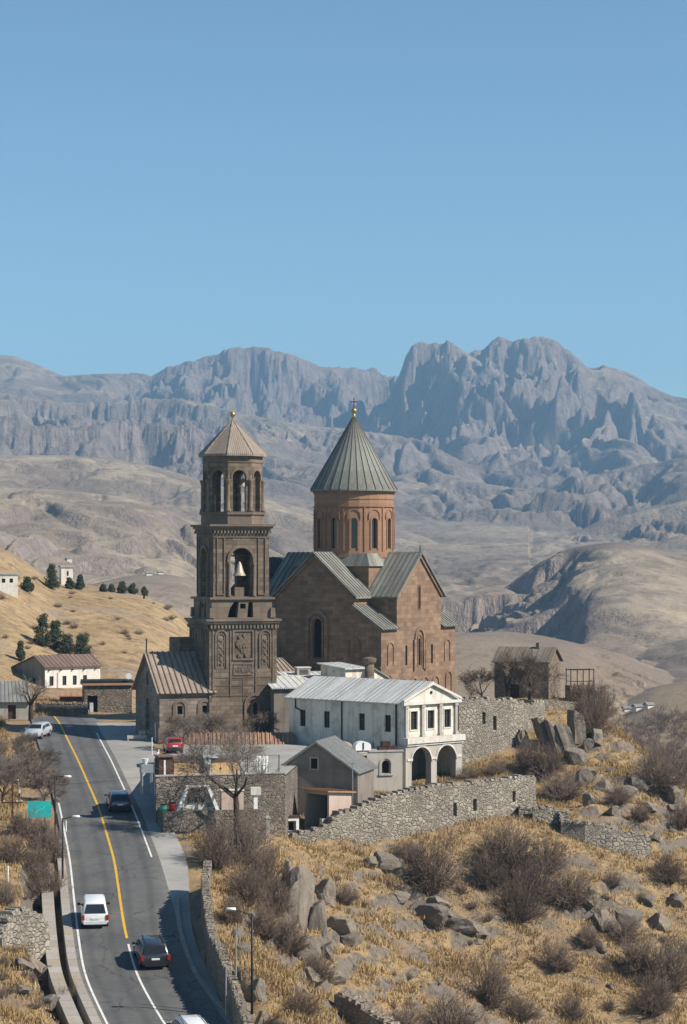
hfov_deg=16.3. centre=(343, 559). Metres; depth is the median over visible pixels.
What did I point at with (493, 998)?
shrub
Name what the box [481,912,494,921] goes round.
shrub
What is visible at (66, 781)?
bare tree
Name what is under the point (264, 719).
bare tree
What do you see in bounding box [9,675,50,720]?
bare tree
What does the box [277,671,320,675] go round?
back outbuilding
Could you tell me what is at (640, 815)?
shrub
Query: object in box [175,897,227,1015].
kerb
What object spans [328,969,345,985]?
boulder
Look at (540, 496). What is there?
mountain terrain
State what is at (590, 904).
boulder
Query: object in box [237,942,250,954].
boulder
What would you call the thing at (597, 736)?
boulder
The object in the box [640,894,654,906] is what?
boulder
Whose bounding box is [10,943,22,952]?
shrub
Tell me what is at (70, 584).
evergreen tree
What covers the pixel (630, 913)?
boulder
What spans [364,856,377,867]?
boulder
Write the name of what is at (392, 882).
shrub
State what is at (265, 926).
shrub
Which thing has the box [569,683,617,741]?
shrub
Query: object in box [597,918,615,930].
shrub
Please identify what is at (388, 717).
window
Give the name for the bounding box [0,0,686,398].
sky
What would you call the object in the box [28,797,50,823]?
turquoise sign
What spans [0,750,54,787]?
bare tree
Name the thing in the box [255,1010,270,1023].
boulder
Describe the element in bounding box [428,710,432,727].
window
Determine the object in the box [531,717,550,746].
rock slab
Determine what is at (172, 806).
red barrel
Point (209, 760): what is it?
blue sheet stall
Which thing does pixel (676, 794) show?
boulder
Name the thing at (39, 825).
shrub
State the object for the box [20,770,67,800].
bare tree
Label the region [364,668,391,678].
white gable house
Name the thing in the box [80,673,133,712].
stone roadside house
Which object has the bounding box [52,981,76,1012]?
shrub
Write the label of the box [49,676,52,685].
window
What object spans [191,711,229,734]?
bare tree
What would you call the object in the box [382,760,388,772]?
window
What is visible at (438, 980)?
loose stone
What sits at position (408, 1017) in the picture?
shrub
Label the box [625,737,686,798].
shrub
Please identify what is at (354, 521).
window
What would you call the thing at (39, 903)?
boulder
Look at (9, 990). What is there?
shrub
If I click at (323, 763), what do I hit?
gabled house
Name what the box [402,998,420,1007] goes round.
shrub
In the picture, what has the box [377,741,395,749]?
stacked crates
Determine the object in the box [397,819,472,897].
shrub
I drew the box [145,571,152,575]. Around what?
distant house
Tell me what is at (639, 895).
shrub
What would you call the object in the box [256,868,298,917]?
shrub
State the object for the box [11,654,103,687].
long white cottage
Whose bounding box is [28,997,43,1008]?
shrub
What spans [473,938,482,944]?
loose stone
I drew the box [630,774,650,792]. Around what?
boulder
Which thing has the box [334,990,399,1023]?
dry stone wall
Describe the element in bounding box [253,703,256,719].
window
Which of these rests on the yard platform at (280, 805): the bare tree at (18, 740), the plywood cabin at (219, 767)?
the plywood cabin at (219, 767)
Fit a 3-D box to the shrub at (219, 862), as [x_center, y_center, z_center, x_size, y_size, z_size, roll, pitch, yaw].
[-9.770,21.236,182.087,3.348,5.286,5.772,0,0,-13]
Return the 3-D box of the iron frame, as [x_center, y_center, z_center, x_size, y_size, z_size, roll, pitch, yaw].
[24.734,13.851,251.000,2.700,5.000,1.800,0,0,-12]
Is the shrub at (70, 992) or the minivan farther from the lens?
the minivan
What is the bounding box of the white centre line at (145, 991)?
[127,944,165,1023]
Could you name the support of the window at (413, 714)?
in the white house at (416, 721)
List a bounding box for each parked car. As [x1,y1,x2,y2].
[24,721,52,738]
[161,737,183,752]
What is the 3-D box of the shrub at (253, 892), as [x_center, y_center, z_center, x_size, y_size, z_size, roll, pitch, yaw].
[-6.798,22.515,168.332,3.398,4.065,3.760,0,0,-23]
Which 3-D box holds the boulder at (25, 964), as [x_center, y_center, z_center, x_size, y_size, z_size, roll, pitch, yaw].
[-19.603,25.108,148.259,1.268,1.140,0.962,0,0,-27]
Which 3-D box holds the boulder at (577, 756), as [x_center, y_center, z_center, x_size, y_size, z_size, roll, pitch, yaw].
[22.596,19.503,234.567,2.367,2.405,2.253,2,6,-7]
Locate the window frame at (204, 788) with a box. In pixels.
[187,788,204,803]
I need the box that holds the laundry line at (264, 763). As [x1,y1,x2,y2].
[247,755,271,772]
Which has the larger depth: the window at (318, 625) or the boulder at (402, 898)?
the window at (318, 625)
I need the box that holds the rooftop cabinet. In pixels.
[294,666,310,674]
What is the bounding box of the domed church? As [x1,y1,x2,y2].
[269,401,459,692]
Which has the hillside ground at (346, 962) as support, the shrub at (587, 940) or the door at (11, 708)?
the shrub at (587, 940)
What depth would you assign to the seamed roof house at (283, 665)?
256.28 m
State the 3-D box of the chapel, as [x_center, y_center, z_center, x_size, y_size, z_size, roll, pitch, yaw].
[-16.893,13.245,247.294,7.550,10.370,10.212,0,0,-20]
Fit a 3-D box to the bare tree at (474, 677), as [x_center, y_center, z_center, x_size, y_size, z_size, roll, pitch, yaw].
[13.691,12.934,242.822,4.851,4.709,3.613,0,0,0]
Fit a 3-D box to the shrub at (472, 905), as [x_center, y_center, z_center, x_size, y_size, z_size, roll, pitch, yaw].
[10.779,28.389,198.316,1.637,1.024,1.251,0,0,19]
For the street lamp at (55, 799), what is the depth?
186.45 m
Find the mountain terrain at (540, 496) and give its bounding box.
[0,336,686,760]
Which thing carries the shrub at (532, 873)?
on the hillside ground at (346, 962)
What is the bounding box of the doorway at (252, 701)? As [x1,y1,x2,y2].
[249,699,259,720]
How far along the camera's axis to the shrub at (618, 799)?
222.50 m
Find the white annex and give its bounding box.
[317,662,364,677]
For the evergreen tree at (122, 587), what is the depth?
426.67 m
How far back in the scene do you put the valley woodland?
635.48 m
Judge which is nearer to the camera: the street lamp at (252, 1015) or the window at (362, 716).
the street lamp at (252, 1015)
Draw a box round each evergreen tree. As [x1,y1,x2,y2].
[15,640,25,660]
[19,576,34,592]
[32,613,51,646]
[43,563,59,588]
[49,619,64,648]
[58,633,73,653]
[65,577,75,588]
[69,632,93,653]
[75,574,84,589]
[99,584,107,591]
[108,584,115,591]
[116,581,127,593]
[128,583,138,594]
[141,586,148,598]
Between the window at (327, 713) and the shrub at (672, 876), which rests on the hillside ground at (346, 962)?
the shrub at (672, 876)
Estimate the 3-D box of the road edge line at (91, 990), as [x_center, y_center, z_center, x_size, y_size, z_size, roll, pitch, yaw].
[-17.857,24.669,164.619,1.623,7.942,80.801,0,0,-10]
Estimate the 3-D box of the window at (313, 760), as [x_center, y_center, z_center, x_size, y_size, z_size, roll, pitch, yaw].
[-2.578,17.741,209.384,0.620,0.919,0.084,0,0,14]
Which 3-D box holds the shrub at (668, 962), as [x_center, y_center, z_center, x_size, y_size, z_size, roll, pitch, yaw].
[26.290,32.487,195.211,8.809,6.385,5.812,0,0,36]
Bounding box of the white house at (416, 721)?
[284,675,465,788]
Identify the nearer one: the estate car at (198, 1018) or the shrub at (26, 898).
the estate car at (198, 1018)
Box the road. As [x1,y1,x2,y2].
[31,716,226,1023]
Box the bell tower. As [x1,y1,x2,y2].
[184,407,281,732]
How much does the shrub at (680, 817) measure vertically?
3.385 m
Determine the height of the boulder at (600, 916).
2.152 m
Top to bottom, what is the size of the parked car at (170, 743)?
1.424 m
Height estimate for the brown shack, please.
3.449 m
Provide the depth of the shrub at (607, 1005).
189.94 m
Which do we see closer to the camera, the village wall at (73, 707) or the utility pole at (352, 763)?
the utility pole at (352, 763)
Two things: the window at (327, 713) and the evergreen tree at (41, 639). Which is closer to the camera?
the window at (327, 713)
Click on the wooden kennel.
(293, 820)
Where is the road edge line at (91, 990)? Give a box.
[58,803,107,1023]
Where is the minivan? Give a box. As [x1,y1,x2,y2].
[77,894,109,925]
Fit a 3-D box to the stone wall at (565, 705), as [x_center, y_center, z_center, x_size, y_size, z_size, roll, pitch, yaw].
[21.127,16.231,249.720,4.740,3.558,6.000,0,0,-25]
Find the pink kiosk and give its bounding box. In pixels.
[219,789,243,809]
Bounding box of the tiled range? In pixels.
[187,732,293,744]
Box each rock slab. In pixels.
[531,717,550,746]
[544,719,563,753]
[555,724,575,748]
[567,710,585,744]
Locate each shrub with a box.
[0,830,38,862]
[0,875,18,905]
[0,953,11,963]
[0,969,9,980]
[0,987,9,997]
[1,957,10,967]
[3,983,14,993]
[4,803,44,835]
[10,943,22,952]
[18,807,61,847]
[19,838,54,881]
[20,887,32,899]
[25,856,72,904]
[26,878,33,888]
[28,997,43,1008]
[29,973,40,982]
[43,819,68,862]
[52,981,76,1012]
[189,811,235,871]
[207,796,279,867]
[220,855,266,907]
[221,890,245,927]
[237,832,290,893]
[248,893,285,942]
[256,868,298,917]
[272,903,311,954]
[281,985,324,1015]
[301,941,337,986]
[336,882,361,905]
[385,995,424,1023]
[386,876,395,886]
[387,1000,397,1009]
[390,837,420,861]
[393,880,409,891]
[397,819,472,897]
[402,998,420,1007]
[405,971,413,979]
[411,987,488,1023]
[432,919,451,930]
[453,765,486,777]
[455,880,471,893]
[464,845,515,893]
[466,815,548,868]
[466,900,480,909]
[467,940,518,1012]
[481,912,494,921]
[482,865,552,925]
[483,756,509,774]
[488,843,570,906]
[500,993,547,1023]
[507,731,544,772]
[515,731,568,778]
[524,824,571,872]
[532,934,577,973]
[536,765,591,801]
[539,860,596,909]
[553,991,587,1021]
[562,674,601,712]
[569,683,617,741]
[573,922,600,947]
[583,892,597,905]
[587,675,620,722]
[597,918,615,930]
[598,959,615,972]
[600,783,633,805]
[601,995,620,1011]
[602,869,621,888]
[605,908,643,943]
[612,930,654,974]
[618,924,686,998]
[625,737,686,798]
[626,801,653,822]
[627,965,678,1018]
[636,891,648,898]
[653,849,686,885]
[664,811,680,824]
[668,796,686,829]
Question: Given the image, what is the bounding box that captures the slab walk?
[41,863,82,1023]
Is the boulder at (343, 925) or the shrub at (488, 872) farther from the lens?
the shrub at (488, 872)
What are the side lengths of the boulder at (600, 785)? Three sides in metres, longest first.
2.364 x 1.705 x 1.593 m
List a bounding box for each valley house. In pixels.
[621,706,631,711]
[631,704,642,711]
[642,702,654,709]
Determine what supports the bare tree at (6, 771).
on the hillside ground at (346, 962)
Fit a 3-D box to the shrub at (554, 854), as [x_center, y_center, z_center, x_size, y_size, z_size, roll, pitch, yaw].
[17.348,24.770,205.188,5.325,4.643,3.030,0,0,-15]
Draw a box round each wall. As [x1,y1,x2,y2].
[0,906,49,964]
[35,701,87,713]
[201,860,253,1023]
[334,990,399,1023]
[518,805,650,856]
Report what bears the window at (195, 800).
in the white trestle
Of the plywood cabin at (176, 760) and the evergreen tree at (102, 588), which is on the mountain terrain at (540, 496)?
the evergreen tree at (102, 588)
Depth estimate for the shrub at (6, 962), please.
147.51 m
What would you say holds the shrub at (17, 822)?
on the hillside ground at (346, 962)
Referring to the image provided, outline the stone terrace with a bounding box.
[157,805,265,844]
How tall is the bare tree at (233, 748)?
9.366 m
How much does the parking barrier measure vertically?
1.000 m
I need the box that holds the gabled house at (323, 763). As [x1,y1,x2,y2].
[281,735,377,815]
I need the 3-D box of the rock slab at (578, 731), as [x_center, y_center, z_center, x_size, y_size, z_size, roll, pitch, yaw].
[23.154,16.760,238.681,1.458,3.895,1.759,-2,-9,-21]
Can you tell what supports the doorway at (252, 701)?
in the bell tower
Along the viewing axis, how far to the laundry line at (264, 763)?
199.42 m
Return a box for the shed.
[299,787,355,829]
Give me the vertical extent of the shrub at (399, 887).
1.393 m
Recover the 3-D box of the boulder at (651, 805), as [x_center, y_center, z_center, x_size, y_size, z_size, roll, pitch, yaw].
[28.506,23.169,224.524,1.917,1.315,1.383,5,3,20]
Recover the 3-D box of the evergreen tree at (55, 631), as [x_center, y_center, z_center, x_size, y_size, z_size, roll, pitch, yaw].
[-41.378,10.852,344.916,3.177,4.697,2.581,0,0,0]
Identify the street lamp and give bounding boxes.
[53,775,70,851]
[62,815,79,878]
[226,907,254,1018]
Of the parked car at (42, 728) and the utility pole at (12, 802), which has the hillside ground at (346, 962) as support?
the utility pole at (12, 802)
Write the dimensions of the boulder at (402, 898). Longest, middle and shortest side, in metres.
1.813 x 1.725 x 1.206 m
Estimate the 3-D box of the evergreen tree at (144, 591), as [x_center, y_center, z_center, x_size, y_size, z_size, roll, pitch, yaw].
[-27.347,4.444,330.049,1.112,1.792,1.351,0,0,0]
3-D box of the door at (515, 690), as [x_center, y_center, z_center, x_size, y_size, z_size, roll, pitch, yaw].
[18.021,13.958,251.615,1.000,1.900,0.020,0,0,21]
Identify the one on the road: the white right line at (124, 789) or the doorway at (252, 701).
the white right line at (124, 789)
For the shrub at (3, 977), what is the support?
on the hillside ground at (346, 962)
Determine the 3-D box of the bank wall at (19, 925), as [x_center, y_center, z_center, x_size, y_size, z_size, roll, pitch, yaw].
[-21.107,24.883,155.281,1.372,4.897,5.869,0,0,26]
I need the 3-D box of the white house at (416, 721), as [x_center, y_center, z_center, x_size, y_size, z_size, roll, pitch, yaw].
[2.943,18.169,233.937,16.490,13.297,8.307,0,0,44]
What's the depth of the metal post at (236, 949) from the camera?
142.97 m
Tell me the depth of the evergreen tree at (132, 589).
430.29 m
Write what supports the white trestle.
on the stone terrace
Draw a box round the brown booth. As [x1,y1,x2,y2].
[154,754,173,774]
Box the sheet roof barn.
[0,680,30,718]
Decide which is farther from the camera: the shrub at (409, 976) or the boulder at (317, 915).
the shrub at (409, 976)
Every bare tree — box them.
[0,730,39,756]
[0,744,29,774]
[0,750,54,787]
[0,752,28,803]
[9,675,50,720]
[12,741,62,772]
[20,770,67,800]
[26,764,70,785]
[156,713,203,745]
[157,720,295,835]
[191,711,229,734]
[216,722,248,732]
[238,711,280,732]
[455,664,500,695]
[490,647,547,696]
[512,649,568,699]
[567,680,612,700]
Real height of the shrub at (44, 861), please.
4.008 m
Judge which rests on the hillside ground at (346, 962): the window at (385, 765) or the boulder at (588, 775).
the boulder at (588, 775)
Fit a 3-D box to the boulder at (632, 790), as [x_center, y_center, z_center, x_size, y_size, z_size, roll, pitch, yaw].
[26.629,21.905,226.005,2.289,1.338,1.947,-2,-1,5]
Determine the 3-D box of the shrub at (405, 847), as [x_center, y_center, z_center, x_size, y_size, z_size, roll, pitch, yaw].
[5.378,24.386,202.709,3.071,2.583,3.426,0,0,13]
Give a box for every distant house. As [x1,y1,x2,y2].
[66,557,72,562]
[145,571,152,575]
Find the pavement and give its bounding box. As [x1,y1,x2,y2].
[57,839,101,1023]
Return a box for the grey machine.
[140,758,152,793]
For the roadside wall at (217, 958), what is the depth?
148.19 m
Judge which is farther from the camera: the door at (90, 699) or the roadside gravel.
the door at (90, 699)
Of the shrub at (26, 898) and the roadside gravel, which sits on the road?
the roadside gravel
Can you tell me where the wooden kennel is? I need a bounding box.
[288,815,299,837]
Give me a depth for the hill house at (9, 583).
373.97 m
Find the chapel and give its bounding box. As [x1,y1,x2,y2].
[131,637,216,742]
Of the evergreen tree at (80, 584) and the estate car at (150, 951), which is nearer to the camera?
the estate car at (150, 951)
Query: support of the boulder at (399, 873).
on the hillside ground at (346, 962)
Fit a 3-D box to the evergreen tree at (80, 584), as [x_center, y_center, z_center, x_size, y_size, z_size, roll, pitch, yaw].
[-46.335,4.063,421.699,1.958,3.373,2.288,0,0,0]
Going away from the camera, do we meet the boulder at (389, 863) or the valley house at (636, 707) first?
the boulder at (389, 863)
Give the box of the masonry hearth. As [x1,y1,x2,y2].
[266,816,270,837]
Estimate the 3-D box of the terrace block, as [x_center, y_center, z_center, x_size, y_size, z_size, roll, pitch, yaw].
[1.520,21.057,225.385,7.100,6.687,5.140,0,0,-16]
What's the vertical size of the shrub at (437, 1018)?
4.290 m
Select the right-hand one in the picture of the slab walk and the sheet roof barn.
the slab walk
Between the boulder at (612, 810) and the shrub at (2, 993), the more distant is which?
the boulder at (612, 810)
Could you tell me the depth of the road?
173.83 m
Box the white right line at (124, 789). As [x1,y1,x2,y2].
[96,733,151,856]
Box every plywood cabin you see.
[173,755,201,774]
[211,755,238,773]
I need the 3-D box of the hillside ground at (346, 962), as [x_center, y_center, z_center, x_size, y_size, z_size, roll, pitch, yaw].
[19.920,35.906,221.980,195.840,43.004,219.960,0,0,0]
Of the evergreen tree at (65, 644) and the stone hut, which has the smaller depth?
the stone hut
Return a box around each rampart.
[289,774,535,844]
[458,696,544,765]
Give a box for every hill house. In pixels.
[0,572,18,597]
[58,566,73,584]
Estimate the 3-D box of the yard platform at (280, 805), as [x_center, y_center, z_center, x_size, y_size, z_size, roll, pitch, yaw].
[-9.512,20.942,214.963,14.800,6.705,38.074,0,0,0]
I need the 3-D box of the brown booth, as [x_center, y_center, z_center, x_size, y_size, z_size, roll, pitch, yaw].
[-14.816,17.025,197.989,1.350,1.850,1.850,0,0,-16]
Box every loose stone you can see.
[434,977,441,984]
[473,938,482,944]
[587,886,598,894]
[596,940,606,952]
[649,832,660,841]
[667,804,676,811]
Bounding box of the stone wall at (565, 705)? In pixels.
[514,698,580,711]
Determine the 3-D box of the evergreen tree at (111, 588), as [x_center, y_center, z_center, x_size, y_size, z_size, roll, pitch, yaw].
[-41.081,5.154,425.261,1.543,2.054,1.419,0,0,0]
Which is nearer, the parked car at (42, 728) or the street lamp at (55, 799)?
the street lamp at (55, 799)
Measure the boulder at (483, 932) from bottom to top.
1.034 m
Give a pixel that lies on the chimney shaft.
(369, 662)
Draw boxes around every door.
[8,705,15,718]
[87,696,96,711]
[511,684,518,697]
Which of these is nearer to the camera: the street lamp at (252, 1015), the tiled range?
the street lamp at (252, 1015)
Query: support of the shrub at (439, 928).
on the hillside ground at (346, 962)
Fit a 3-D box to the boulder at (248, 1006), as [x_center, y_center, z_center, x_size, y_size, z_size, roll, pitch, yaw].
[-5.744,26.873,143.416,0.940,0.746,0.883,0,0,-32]
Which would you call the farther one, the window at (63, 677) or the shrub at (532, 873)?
the window at (63, 677)
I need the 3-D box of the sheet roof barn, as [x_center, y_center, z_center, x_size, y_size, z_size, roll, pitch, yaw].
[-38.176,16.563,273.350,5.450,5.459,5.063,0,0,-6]
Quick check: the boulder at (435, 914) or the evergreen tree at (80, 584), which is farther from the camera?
the evergreen tree at (80, 584)
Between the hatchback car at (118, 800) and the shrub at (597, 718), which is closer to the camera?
the hatchback car at (118, 800)
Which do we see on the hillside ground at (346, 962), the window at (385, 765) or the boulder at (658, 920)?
the boulder at (658, 920)
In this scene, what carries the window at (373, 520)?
in the domed church
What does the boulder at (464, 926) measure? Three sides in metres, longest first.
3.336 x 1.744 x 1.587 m
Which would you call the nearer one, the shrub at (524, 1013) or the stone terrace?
the shrub at (524, 1013)
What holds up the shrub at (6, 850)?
on the hillside ground at (346, 962)
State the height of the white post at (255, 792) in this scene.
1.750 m
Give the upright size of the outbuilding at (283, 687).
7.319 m
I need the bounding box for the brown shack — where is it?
[57,692,81,702]
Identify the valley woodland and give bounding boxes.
[611,704,686,782]
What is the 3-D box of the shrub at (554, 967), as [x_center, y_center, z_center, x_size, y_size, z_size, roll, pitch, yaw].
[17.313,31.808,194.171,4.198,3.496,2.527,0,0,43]
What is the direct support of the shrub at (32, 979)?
on the hillside ground at (346, 962)
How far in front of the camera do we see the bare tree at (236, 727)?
237.58 m
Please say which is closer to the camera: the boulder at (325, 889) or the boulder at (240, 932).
the boulder at (240, 932)
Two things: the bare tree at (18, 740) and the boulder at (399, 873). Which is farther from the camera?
the bare tree at (18, 740)
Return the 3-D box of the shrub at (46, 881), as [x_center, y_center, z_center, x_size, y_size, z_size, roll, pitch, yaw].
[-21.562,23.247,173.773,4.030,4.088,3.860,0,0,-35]
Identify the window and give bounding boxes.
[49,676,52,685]
[62,676,65,684]
[177,706,181,713]
[189,787,203,802]
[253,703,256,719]
[301,710,304,725]
[311,758,316,768]
[315,619,321,657]
[325,711,329,727]
[333,518,335,547]
[351,518,356,547]
[360,713,364,729]
[372,518,374,547]
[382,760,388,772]
[386,715,390,731]
[411,711,415,729]
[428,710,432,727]
[444,709,448,726]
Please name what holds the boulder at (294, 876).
on the hillside ground at (346, 962)
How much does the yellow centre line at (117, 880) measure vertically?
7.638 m
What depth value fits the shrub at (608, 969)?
195.12 m
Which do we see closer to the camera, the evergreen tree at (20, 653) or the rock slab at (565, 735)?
the rock slab at (565, 735)
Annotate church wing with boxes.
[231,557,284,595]
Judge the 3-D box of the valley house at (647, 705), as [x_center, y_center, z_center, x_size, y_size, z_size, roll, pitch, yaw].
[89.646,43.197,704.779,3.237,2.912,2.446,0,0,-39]
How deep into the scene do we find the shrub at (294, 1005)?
142.75 m
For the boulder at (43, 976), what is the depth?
153.13 m
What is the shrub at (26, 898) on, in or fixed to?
on the hillside ground at (346, 962)
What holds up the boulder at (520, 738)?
on the hillside ground at (346, 962)
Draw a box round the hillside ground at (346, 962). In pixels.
[0,696,686,1023]
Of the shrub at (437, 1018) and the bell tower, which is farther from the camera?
the bell tower
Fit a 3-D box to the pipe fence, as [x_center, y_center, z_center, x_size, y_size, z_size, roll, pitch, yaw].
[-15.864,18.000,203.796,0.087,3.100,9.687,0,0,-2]
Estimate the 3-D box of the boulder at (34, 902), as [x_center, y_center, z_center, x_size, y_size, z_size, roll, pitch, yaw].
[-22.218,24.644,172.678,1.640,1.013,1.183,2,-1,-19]
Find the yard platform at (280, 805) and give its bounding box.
[154,744,309,837]
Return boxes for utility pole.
[3,783,22,815]
[350,761,354,804]
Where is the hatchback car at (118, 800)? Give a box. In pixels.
[104,790,131,811]
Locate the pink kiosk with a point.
(225, 798)
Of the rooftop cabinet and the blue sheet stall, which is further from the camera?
the rooftop cabinet
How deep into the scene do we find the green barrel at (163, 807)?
192.72 m
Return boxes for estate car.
[132,934,169,967]
[167,1013,207,1023]
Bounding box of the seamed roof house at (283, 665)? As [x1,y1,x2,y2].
[277,657,294,675]
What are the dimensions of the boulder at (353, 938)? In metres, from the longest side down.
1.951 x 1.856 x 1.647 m
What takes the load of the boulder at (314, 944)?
on the hillside ground at (346, 962)
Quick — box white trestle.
[176,785,218,810]
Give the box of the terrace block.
[359,748,403,791]
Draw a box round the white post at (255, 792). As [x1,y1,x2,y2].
[250,787,260,808]
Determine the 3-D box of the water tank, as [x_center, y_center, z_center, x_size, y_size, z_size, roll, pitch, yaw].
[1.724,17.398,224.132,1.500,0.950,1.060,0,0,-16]
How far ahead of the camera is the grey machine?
196.76 m
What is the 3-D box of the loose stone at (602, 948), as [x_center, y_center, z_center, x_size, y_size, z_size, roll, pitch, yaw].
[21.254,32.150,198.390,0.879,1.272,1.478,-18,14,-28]
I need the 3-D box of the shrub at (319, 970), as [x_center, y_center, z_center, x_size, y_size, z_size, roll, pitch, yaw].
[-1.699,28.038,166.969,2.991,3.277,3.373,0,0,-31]
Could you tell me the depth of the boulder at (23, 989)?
143.39 m
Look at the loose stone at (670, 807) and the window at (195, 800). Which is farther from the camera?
the loose stone at (670, 807)
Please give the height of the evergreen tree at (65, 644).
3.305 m
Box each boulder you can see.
[14,984,32,995]
[15,958,34,971]
[26,954,45,978]
[30,895,38,908]
[36,994,59,1010]
[37,898,41,909]
[39,965,51,988]
[231,928,243,937]
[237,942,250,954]
[244,977,266,1001]
[246,1002,250,1010]
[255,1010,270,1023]
[273,888,283,915]
[280,858,292,891]
[285,872,307,930]
[286,865,314,907]
[293,936,321,963]
[303,966,322,986]
[307,898,326,938]
[314,878,335,907]
[320,941,333,961]
[326,916,356,934]
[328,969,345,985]
[340,931,362,947]
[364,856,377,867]
[373,850,400,872]
[390,890,409,904]
[394,858,404,879]
[408,900,426,914]
[417,903,448,925]
[426,896,451,908]
[444,917,479,933]
[448,910,466,918]
[474,924,489,936]
[517,729,528,748]
[563,747,586,764]
[573,767,596,786]
[582,738,593,752]
[582,793,596,805]
[582,895,593,907]
[590,780,614,793]
[591,728,602,744]
[592,908,610,931]
[604,806,619,815]
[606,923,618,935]
[615,785,637,797]
[615,906,643,926]
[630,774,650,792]
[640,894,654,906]
[642,801,657,811]
[650,912,669,931]
[664,784,682,803]
[668,893,683,907]
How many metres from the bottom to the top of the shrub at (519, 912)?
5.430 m
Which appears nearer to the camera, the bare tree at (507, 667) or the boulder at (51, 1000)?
the boulder at (51, 1000)
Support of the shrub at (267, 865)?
on the hillside ground at (346, 962)
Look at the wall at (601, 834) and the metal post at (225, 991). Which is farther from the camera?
the wall at (601, 834)
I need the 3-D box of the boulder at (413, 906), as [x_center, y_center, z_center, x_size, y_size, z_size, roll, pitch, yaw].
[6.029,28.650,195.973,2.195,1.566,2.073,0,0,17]
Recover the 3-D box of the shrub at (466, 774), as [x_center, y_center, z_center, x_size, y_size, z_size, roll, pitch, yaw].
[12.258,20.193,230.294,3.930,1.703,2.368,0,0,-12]
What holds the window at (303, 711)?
in the white house at (416, 721)
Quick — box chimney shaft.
[363,657,375,678]
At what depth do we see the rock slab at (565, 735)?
236.20 m
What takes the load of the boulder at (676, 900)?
on the hillside ground at (346, 962)
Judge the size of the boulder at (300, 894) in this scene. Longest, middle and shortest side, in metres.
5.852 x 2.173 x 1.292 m
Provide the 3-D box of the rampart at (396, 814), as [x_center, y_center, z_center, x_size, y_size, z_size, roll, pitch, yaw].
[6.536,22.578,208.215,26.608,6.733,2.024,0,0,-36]
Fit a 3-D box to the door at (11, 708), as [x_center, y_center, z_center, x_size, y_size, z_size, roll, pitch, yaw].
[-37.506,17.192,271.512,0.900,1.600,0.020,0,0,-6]
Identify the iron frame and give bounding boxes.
[565,668,594,701]
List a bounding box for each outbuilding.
[268,675,320,732]
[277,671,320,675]
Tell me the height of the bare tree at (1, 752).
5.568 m
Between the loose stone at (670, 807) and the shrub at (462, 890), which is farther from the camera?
the loose stone at (670, 807)
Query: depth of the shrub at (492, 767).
231.01 m
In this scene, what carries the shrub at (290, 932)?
on the hillside ground at (346, 962)
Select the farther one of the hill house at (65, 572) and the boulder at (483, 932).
the hill house at (65, 572)
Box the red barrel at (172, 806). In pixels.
[169,802,176,810]
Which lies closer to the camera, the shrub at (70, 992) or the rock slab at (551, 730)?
the shrub at (70, 992)
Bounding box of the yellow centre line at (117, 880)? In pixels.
[54,716,127,937]
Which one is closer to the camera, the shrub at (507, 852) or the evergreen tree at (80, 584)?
the shrub at (507, 852)
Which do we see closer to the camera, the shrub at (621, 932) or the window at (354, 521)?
the shrub at (621, 932)
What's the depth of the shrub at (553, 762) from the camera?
230.42 m
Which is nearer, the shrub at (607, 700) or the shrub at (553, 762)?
the shrub at (553, 762)
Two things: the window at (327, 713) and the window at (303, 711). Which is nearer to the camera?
the window at (327, 713)
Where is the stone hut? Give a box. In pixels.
[491,643,563,699]
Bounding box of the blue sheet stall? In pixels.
[202,755,217,773]
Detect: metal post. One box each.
[225,965,226,1018]
[235,923,236,975]
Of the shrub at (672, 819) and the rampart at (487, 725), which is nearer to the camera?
the shrub at (672, 819)
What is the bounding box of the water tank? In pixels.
[353,741,370,751]
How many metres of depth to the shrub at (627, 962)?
195.96 m
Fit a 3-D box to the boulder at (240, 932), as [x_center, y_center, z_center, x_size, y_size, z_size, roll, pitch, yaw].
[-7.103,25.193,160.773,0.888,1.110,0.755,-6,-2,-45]
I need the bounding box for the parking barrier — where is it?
[127,735,146,740]
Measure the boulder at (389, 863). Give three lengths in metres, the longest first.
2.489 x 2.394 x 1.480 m
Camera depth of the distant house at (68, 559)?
1499.41 m
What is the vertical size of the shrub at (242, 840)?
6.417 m
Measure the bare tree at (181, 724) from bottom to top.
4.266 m
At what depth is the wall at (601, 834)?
212.18 m
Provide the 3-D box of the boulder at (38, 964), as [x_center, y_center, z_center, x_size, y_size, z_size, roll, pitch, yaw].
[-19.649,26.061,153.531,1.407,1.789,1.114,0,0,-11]
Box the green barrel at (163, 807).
[160,804,166,810]
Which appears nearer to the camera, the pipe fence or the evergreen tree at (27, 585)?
the pipe fence
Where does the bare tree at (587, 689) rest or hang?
on the hillside ground at (346, 962)
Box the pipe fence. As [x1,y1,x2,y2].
[154,749,158,795]
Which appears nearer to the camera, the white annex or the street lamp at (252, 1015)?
the street lamp at (252, 1015)
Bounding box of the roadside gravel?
[97,723,230,1023]
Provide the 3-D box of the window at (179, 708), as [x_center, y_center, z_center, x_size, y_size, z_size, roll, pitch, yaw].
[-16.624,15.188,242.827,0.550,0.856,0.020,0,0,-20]

